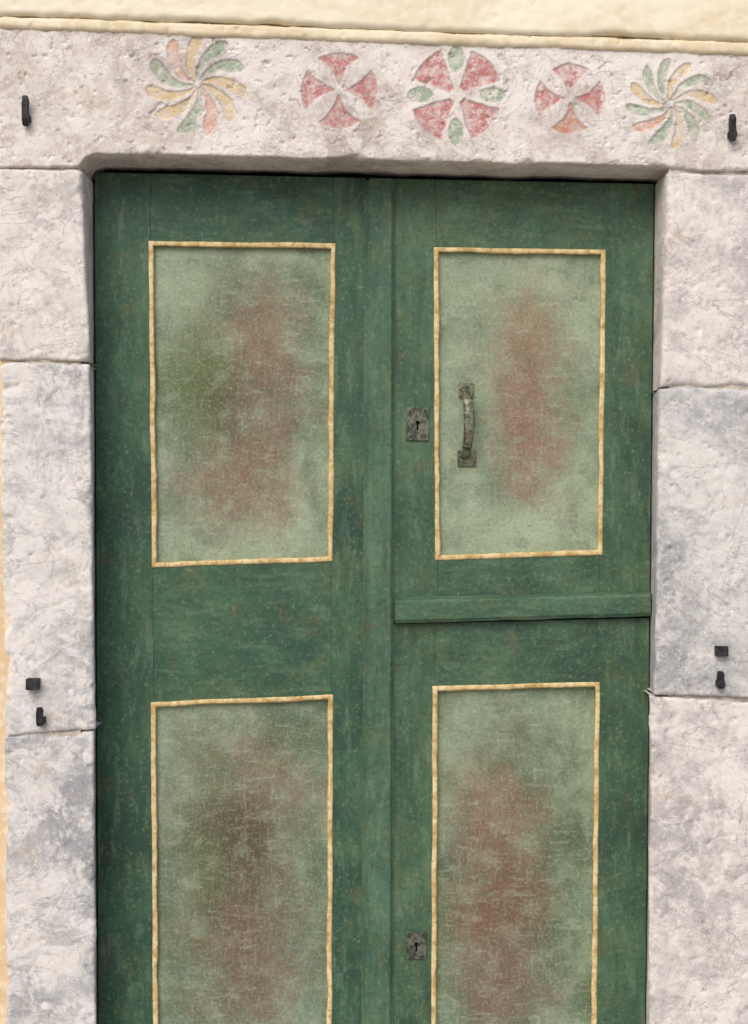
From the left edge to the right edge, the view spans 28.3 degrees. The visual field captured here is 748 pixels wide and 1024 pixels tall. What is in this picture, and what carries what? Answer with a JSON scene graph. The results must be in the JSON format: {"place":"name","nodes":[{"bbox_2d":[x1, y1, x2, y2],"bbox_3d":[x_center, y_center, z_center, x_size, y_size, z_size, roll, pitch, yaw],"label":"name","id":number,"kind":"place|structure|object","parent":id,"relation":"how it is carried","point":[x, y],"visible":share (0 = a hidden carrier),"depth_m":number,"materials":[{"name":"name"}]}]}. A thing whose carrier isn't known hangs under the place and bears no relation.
{"place":"outdoors","nodes":[
{"label":"outdoors","id":0,"kind":"place"},
{"bbox_3d":[-0.322,1.487,3.645,0.424,0.122,0.030,0,0,0],"label":"left leaf bottom rail","id":1,"kind":"object","parent":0,"visible":0},
{"bbox_2d":[156,699,327,1023],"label":"painted panel","id":2,"kind":"object","parent":1,"relation":"on","point":[242,869],"visible":1,"depth_m":3.64,"materials":[{"name":"green wood"}]},
{"bbox_2d":[151,694,332,1023],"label":"ochre bead","id":3,"kind":"object","parent":1,"relation":"on","point":[155,705],"visible":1,"depth_m":3.63,"materials":[{"name":"paint"}]},
{"label":"ground","id":4,"kind":"structure","parent":0,"visible":0},
{"bbox_2d":[0,25,627,1023],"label":"front wall","id":5,"kind":"structure","parent":4,"relation":"on","point":[4,673],"depth_m":3.51,"materials":[{"name":"paint"}]},
{"bbox_2d":[0,0,747,41],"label":"cream plaster band","id":6,"kind":"object","parent":5,"relation":"attached to","point":[714,20],"visible":0.8,"depth_m":3.48,"materials":[{"name":"beige paint"}]},
{"bbox_2d":[0,16,747,55],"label":"cream plaster lip","id":7,"kind":"object","parent":5,"relation":"attached to","point":[428,38],"visible":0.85,"depth_m":3.49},
{"bbox_3d":[0.000,1.620,3.487,1.647,0.232,0.545,0,0,0],"label":"threshold","id":8,"kind":"object","parent":4,"relation":"on","visible":0},
{"bbox_2d":[11,166,91,736],"bbox_3d":[-0.776,0.307,3.599,0.165,2.441,0.182,0,0,0],"label":"mortar","id":9,"kind":"object","parent":8,"relation":"on","point":[74,732],"visible":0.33,"depth_m":3.51,"materials":[{"name":"grey concrete"}]},
{"bbox_2d":[5,723,101,1023],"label":"jamb block","id":10,"kind":"structure","parent":8,"relation":"on","point":[52,889],"depth_m":3.50,"materials":[{"name":"stone"}]},
{"bbox_2d":[0,362,101,735],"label":"jamb block","id":11,"kind":"structure","parent":10,"relation":"on","point":[48,451],"depth_m":3.50,"materials":[{"name":"stone"}]},
{"bbox_2d":[26,678,39,689],"bbox_3d":[-0.802,0.405,3.514,0.029,0.026,0.072,0,0,0],"label":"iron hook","id":12,"kind":"object","parent":11,"relation":"attached to","point":[32,683],"visible":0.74,"depth_m":3.48,"materials":[{"name":"black metal"}]},
{"bbox_2d":[36,707,45,725],"bbox_3d":[-0.784,0.480,3.515,0.020,0.045,0.090,0,0,0],"label":"iron hook","id":13,"kind":"object","parent":11,"relation":"attached to","point":[40,719],"visible":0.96,"depth_m":3.47,"materials":[{"name":"black metal"}]},
{"bbox_2d":[0,169,95,367],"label":"jamb block","id":14,"kind":"structure","parent":11,"relation":"on","point":[47,264],"depth_m":3.50,"materials":[{"name":"stone"}]},
{"bbox_2d":[95,172,153,1023],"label":"leaf hinge stile","id":15,"kind":"object","parent":8,"relation":"on","point":[125,694],"visible":1,"depth_m":3.63,"materials":[{"name":"green paint"}]},
{"bbox_2d":[150,174,332,242],"bbox_3d":[-0.324,-0.740,3.645,0.447,0.177,0.030,0,0,0],"label":"leaf rail","id":16,"kind":"object","parent":15,"relation":"attached to","point":[218,208],"visible":1,"depth_m":3.63,"materials":[{"name":"green paint"}]},
{"bbox_2d":[153,561,331,701],"bbox_3d":[-0.323,0.293,3.645,0.437,0.357,0.030,0,0,0],"label":"leaf rail","id":17,"kind":"object","parent":15,"relation":"attached to","point":[241,631],"visible":1,"depth_m":3.63,"materials":[{"name":"green paint"}]},
{"bbox_2d":[148,241,335,567],"bbox_3d":[-0.323,-0.264,3.636,0.459,0.800,0.019,0,0,0],"label":"ochre bead","id":18,"kind":"object","parent":17,"relation":"attached to","point":[331,246],"visible":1,"depth_m":3.63,"materials":[{"name":"paint"}]},
{"bbox_2d":[331,177,366,1023],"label":"leaf lock stile","id":19,"kind":"object","parent":8,"relation":"on","point":[347,550],"visible":1,"depth_m":3.63,"materials":[{"name":"green paint"}]},
{"bbox_2d":[93,170,655,795],"bbox_3d":[0.000,0.360,3.674,1.478,2.479,0.020,0,0,0],"label":"door backing","id":20,"kind":"object","parent":8,"relation":"on","point":[367,178],"depth_m":3.66,"materials":[{"name":"black"}]},
{"bbox_2d":[153,246,330,561],"bbox_3d":[-0.324,-0.265,3.648,0.474,0.816,0.012,0,0,0],"label":"painted panel","id":21,"kind":"object","parent":20,"relation":"attached to","point":[241,336],"visible":1,"depth_m":3.64,"materials":[{"name":"green paint"}]},
{"bbox_2d":[393,179,437,620],"bbox_3d":[0.098,-0.274,3.645,0.116,1.083,0.030,0,0,0],"label":"door stile","id":22,"kind":"object","parent":20,"relation":"attached to","point":[415,568],"visible":0.69,"depth_m":3.63,"materials":[{"name":"green paint"}]},
{"bbox_2d":[406,407,428,440],"bbox_3d":[0.107,-0.215,3.627,0.054,0.081,0.004,0,0,0],"label":"lock plate","id":23,"kind":"object","parent":22,"relation":"attached to","point":[415,414],"visible":1,"depth_m":3.62,"materials":[{"name":"metal"}]},
{"bbox_2d":[435,618,597,685],"bbox_3d":[0.348,0.347,3.645,0.398,0.169,0.030,0,0,0],"label":"leaf bottom rail","id":24,"kind":"object","parent":20,"relation":"attached to","point":[513,652],"visible":1,"depth_m":3.63,"materials":[{"name":"green paint"}]},
{"bbox_2d":[437,555,599,595],"bbox_3d":[0.354,0.182,3.645,0.397,0.165,0.030,0,0,0],"label":"door rail","id":25,"kind":"object","parent":24,"relation":"on","point":[529,575],"visible":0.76,"depth_m":3.63,"materials":[{"name":"green paint"}]},
{"bbox_2d":[439,252,600,554],"bbox_3d":[0.358,-0.266,3.648,0.437,0.783,0.012,0,0,0],"label":"painted panel","id":26,"kind":"object","parent":25,"relation":"on","point":[519,343],"visible":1,"depth_m":3.64,"materials":[{"name":"green paint"}]},
{"bbox_2d":[457,450,475,466],"bbox_3d":[0.228,-0.131,3.639,0.046,0.040,0.006,0,0,0],"label":"handle mounting plate","id":27,"kind":"object","parent":26,"relation":"attached to","point":[470,461],"visible":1,"depth_m":3.64,"materials":[{"name":"metal"}]},
{"bbox_2d":[461,386,474,458],"bbox_3d":[0.229,-0.219,3.613,0.027,0.180,0.055,0,0,-5],"label":"handle grip","id":28,"kind":"object","parent":26,"relation":"attached to","point":[469,422],"visible":1,"depth_m":3.59,"materials":[{"name":"metal"}]},
{"bbox_2d":[434,247,605,559],"bbox_3d":[0.357,-0.265,3.636,0.422,0.767,0.019,0,0,0],"label":"ochre bead","id":29,"kind":"object","parent":25,"relation":"on","point":[438,555],"visible":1,"depth_m":3.63,"materials":[{"name":"paint"}]},
{"bbox_2d":[395,591,650,622],"bbox_3d":[0.364,0.233,3.616,0.626,0.079,0.025,0,0,0],"label":"drip bar","id":30,"kind":"object","parent":25,"relation":"attached to","point":[422,609],"visible":1,"depth_m":3.60,"materials":[{"name":"green paint"}]},
{"bbox_2d":[436,180,603,249],"bbox_3d":[0.358,-0.725,3.645,0.411,0.178,0.030,0,0,0],"label":"leaf top rail","id":31,"kind":"object","parent":20,"relation":"attached to","point":[515,214],"visible":1,"depth_m":3.63,"materials":[{"name":"green paint"}]},
{"bbox_2d":[364,178,392,1023],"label":"meeting strip","id":32,"kind":"object","parent":8,"relation":"on","point":[377,1002],"visible":1,"depth_m":3.61,"materials":[{"name":"green paint"}]},
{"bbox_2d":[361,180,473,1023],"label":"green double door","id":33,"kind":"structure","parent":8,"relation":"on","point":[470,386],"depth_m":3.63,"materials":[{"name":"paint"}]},
{"bbox_2d":[393,622,434,1023],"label":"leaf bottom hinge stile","id":34,"kind":"object","parent":33,"relation":"attached to","point":[414,663],"visible":0.81,"depth_m":3.63,"materials":[{"name":"green paint"}]},
{"bbox_2d":[406,932,425,958],"bbox_3d":[0.104,1.060,3.627,0.049,0.066,0.004,0,0,0],"label":"lock plate","id":35,"kind":"object","parent":34,"relation":"attached to","point":[414,938],"visible":1,"depth_m":3.62,"materials":[{"name":"metal"}]},
{"bbox_2d":[596,617,648,1023],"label":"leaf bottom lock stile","id":36,"kind":"object","parent":8,"relation":"on","point":[623,661],"visible":1,"depth_m":3.63,"materials":[{"name":"green paint"}]},
{"bbox_2d":[599,183,653,592],"bbox_3d":[0.618,-0.275,3.645,0.134,1.059,0.030,0,0,0],"label":"door stile","id":37,"kind":"object","parent":36,"relation":"on","point":[624,565],"visible":0.76,"depth_m":3.63,"materials":[{"name":"green paint"}]},
{"bbox_2d":[644,690,747,1023],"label":"jamb block","id":38,"kind":"structure","parent":8,"relation":"on","point":[691,811],"depth_m":3.50,"materials":[{"name":"stone"}]},
{"bbox_2d":[648,388,747,697],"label":"jamb block","id":39,"kind":"structure","parent":38,"relation":"on","point":[699,531],"depth_m":3.50,"materials":[{"name":"stone"}]},
{"bbox_2d":[652,173,747,391],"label":"jamb block","id":40,"kind":"structure","parent":39,"relation":"on","point":[700,290],"depth_m":3.50,"materials":[{"name":"stone"}]},
{"bbox_2d":[0,28,747,181],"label":"carved rosette lintel","id":41,"kind":"structure","parent":40,"relation":"on","point":[101,101],"depth_m":3.50,"materials":[{"name":"stone"}]},
{"bbox_2d":[21,95,30,125],"bbox_3d":[-0.817,-0.941,3.515,0.020,0.069,0.090,0,0,0],"label":"iron hook","id":42,"kind":"object","parent":41,"relation":"attached to","point":[26,118],"visible":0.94,"depth_m":3.47,"materials":[{"name":"black metal"}]},
{"bbox_2d":[727,114,736,140],"bbox_3d":[0.842,-0.901,3.515,0.020,0.060,0.090,0,0,0],"label":"iron hook","id":43,"kind":"object","parent":41,"relation":"attached to","point":[732,133],"visible":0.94,"depth_m":3.47,"materials":[{"name":"black metal"}]},
{"bbox_2d":[715,671,724,688],"bbox_3d":[0.814,0.394,3.515,0.020,0.042,0.090,0,0,0],"label":"iron hook","id":44,"kind":"object","parent":39,"relation":"attached to","point":[720,682],"visible":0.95,"depth_m":3.47,"materials":[{"name":"black metal"}]},
{"bbox_2d":[714,646,727,655],"bbox_3d":[0.817,0.327,3.514,0.029,0.024,0.072,0,0,0],"label":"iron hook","id":45,"kind":"object","parent":39,"relation":"attached to","point":[720,650],"visible":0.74,"depth_m":3.48,"materials":[{"name":"black metal"}]},
{"bbox_2d":[656,168,747,1020],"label":"mortar","id":46,"kind":"object","parent":8,"relation":"on","point":[732,387],"visible":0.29,"depth_m":3.51,"materials":[{"name":"grey concrete"}]},
{"bbox_3d":[0.342,1.487,3.645,0.391,0.122,0.030,0,0,0],"label":"right leaf bottom rail","id":47,"kind":"object","parent":8,"relation":"on","visible":0},
{"bbox_2d":[436,687,594,1023],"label":"painted panel","id":48,"kind":"object","parent":47,"relation":"on","point":[515,767],"visible":1,"depth_m":3.64,"materials":[{"name":"green paint"}]},
{"bbox_2d":[431,682,599,1023],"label":"ochre bead","id":49,"kind":"object","parent":47,"relation":"on","point":[596,685],"visible":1,"depth_m":3.63,"materials":[{"name":"paint"}]}
]}

